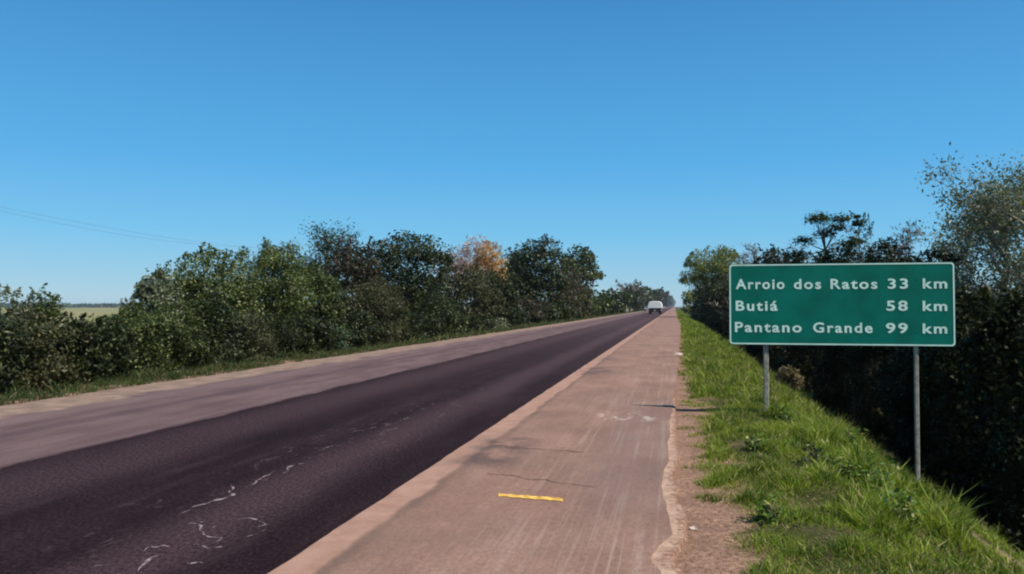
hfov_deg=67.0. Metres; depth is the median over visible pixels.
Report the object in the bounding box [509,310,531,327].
shrub
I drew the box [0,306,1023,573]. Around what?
ground
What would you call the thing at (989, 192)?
tree
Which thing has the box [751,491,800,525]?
weed
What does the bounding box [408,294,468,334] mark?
tree
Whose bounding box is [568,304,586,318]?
shrub
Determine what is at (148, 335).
shrub
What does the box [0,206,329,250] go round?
overhead cable
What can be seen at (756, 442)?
weed
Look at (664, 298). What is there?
tree
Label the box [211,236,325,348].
tree
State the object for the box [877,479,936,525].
weed
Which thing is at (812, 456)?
weed
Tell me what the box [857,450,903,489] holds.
weed
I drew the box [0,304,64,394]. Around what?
shrub
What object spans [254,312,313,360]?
shrub
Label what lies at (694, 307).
shrub
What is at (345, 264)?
tree
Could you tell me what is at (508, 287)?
tree
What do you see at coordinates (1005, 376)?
shrub
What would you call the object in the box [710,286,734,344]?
shrub
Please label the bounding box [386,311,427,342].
shrub
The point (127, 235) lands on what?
overhead cable
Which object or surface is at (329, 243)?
tree
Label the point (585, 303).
tree
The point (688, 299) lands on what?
tree
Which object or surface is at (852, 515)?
verge grass
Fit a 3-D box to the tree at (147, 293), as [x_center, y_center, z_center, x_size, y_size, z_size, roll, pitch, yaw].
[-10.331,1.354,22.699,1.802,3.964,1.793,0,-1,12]
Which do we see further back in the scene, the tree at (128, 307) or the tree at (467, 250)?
the tree at (467, 250)
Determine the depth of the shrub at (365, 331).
31.44 m
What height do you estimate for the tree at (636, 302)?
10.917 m
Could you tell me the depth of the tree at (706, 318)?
88.22 m
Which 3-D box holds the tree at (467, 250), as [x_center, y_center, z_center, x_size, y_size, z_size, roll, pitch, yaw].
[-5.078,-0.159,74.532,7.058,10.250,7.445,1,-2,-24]
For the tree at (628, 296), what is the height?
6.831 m
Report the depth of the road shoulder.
5.91 m
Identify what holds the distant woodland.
on the ground at (704, 550)
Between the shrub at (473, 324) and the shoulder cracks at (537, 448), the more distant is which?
the shrub at (473, 324)
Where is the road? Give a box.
[0,307,672,573]
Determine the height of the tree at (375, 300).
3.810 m
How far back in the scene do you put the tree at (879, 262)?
24.30 m
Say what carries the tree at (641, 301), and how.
on the ground at (704, 550)
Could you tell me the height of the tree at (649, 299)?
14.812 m
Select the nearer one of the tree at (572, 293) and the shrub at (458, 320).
the shrub at (458, 320)
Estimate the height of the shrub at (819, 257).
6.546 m
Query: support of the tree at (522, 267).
on the ground at (704, 550)
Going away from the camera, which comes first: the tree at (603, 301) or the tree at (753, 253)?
the tree at (753, 253)
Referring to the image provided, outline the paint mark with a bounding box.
[498,493,562,500]
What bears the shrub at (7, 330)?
on the ground at (704, 550)
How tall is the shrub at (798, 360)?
6.281 m
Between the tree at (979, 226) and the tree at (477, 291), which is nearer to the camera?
the tree at (979, 226)
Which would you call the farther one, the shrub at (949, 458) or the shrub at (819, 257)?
the shrub at (819, 257)
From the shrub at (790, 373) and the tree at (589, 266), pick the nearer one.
the shrub at (790, 373)
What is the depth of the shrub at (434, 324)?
40.33 m
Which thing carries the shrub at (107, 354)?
on the ground at (704, 550)
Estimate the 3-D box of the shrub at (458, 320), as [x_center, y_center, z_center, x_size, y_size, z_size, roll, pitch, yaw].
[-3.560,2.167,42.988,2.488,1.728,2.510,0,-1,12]
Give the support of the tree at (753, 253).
on the ground at (704, 550)
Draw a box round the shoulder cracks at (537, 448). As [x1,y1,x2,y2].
[489,371,593,486]
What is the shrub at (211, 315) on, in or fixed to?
on the ground at (704, 550)
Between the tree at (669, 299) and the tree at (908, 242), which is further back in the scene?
the tree at (669, 299)
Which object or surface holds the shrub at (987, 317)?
on the ground at (704, 550)
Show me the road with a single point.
(121, 480)
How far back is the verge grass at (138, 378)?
17.86 m
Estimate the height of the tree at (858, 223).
7.772 m
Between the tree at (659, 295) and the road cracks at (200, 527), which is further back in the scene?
the tree at (659, 295)
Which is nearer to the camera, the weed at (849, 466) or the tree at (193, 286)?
the weed at (849, 466)
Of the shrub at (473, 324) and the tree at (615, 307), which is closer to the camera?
the shrub at (473, 324)
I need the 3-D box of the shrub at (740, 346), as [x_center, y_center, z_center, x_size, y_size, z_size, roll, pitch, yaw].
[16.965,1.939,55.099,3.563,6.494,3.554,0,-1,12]
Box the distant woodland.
[0,302,470,307]
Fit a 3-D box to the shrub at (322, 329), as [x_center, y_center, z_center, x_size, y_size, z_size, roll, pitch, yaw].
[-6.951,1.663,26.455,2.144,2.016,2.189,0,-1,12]
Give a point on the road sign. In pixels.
(883, 304)
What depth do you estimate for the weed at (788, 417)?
10.05 m
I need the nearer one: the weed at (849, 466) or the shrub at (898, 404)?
the weed at (849, 466)
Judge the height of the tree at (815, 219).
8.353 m
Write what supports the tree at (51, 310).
on the ground at (704, 550)
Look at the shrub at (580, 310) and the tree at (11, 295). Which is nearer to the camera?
the tree at (11, 295)
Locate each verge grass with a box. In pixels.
[0,310,643,405]
[675,309,1023,573]
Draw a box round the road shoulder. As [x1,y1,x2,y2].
[267,307,680,573]
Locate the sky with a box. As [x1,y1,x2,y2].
[0,0,1023,306]
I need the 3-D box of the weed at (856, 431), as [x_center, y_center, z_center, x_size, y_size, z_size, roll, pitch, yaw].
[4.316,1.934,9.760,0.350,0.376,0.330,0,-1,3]
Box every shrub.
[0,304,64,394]
[0,310,33,396]
[17,311,102,392]
[49,312,137,384]
[87,305,176,380]
[125,301,213,373]
[170,293,251,366]
[217,307,279,360]
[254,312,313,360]
[277,308,342,354]
[320,323,354,350]
[329,309,385,348]
[357,319,403,344]
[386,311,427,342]
[408,313,448,338]
[435,311,469,334]
[455,314,487,332]
[483,316,510,329]
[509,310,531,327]
[520,308,548,323]
[542,306,562,321]
[558,305,575,319]
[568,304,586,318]
[586,304,600,316]
[690,300,702,316]
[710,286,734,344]
[724,288,762,357]
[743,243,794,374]
[774,365,803,390]
[775,247,837,395]
[798,251,835,385]
[804,242,889,423]
[840,236,938,448]
[869,244,989,483]
[918,286,1023,515]
[940,282,1017,449]
[946,287,1023,553]
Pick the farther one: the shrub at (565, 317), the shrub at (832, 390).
the shrub at (565, 317)
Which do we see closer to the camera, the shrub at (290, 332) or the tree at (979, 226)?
the tree at (979, 226)
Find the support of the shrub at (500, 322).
on the ground at (704, 550)
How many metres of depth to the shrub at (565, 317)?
91.17 m
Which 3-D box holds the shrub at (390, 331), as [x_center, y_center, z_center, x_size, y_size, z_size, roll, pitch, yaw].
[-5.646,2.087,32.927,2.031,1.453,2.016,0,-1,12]
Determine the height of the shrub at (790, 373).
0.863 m
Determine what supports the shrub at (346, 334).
on the ground at (704, 550)
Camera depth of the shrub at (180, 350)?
19.68 m
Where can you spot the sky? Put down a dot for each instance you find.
(644, 135)
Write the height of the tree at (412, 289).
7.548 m
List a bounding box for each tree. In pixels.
[0,284,29,328]
[15,283,70,388]
[118,297,143,367]
[130,266,183,371]
[146,241,270,342]
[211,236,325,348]
[264,261,349,341]
[290,216,365,306]
[322,232,382,327]
[338,276,415,343]
[347,230,466,332]
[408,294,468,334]
[431,233,489,298]
[431,263,508,330]
[467,239,508,299]
[469,268,530,327]
[495,233,573,317]
[508,295,550,321]
[528,248,593,318]
[553,280,595,316]
[559,243,605,304]
[590,291,615,315]
[599,288,623,313]
[611,279,650,301]
[612,289,633,313]
[624,284,642,311]
[632,281,645,309]
[642,285,656,309]
[648,289,662,301]
[655,286,668,307]
[665,291,672,306]
[678,245,744,312]
[680,289,699,314]
[691,272,728,336]
[703,242,809,321]
[778,210,858,260]
[840,238,897,381]
[841,211,881,407]
[863,220,925,262]
[871,142,1023,472]
[914,204,986,418]
[956,167,1023,369]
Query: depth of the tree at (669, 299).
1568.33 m
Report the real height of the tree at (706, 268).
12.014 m
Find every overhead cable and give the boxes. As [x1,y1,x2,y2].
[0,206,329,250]
[3,211,357,246]
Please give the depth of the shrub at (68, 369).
16.07 m
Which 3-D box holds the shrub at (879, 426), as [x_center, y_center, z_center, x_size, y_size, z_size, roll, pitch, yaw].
[10.004,1.544,20.520,2.855,5.746,2.718,0,-1,12]
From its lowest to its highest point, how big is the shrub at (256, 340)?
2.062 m
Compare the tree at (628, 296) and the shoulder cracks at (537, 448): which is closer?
the shoulder cracks at (537, 448)
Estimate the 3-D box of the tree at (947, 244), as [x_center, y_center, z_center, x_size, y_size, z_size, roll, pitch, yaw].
[11.030,1.268,19.063,2.397,6.524,2.830,-1,-2,32]
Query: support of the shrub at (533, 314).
on the ground at (704, 550)
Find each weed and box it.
[738,427,769,451]
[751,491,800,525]
[777,401,802,422]
[798,438,830,466]
[823,448,868,479]
[842,424,868,444]
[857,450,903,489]
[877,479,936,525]
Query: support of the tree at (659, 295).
on the ground at (704, 550)
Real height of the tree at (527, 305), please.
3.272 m
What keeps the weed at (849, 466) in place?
on the ground at (704, 550)
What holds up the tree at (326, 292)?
on the ground at (704, 550)
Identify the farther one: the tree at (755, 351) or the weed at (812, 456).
the tree at (755, 351)
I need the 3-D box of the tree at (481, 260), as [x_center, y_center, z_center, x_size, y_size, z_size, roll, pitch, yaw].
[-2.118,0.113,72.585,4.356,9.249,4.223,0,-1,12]
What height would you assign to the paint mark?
0.001 m
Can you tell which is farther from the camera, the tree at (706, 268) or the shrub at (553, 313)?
the tree at (706, 268)
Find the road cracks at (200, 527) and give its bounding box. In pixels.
[91,418,405,571]
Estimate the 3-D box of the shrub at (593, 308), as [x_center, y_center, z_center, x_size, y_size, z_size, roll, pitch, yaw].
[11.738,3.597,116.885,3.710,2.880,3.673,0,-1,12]
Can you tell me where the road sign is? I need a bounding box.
[729,262,955,481]

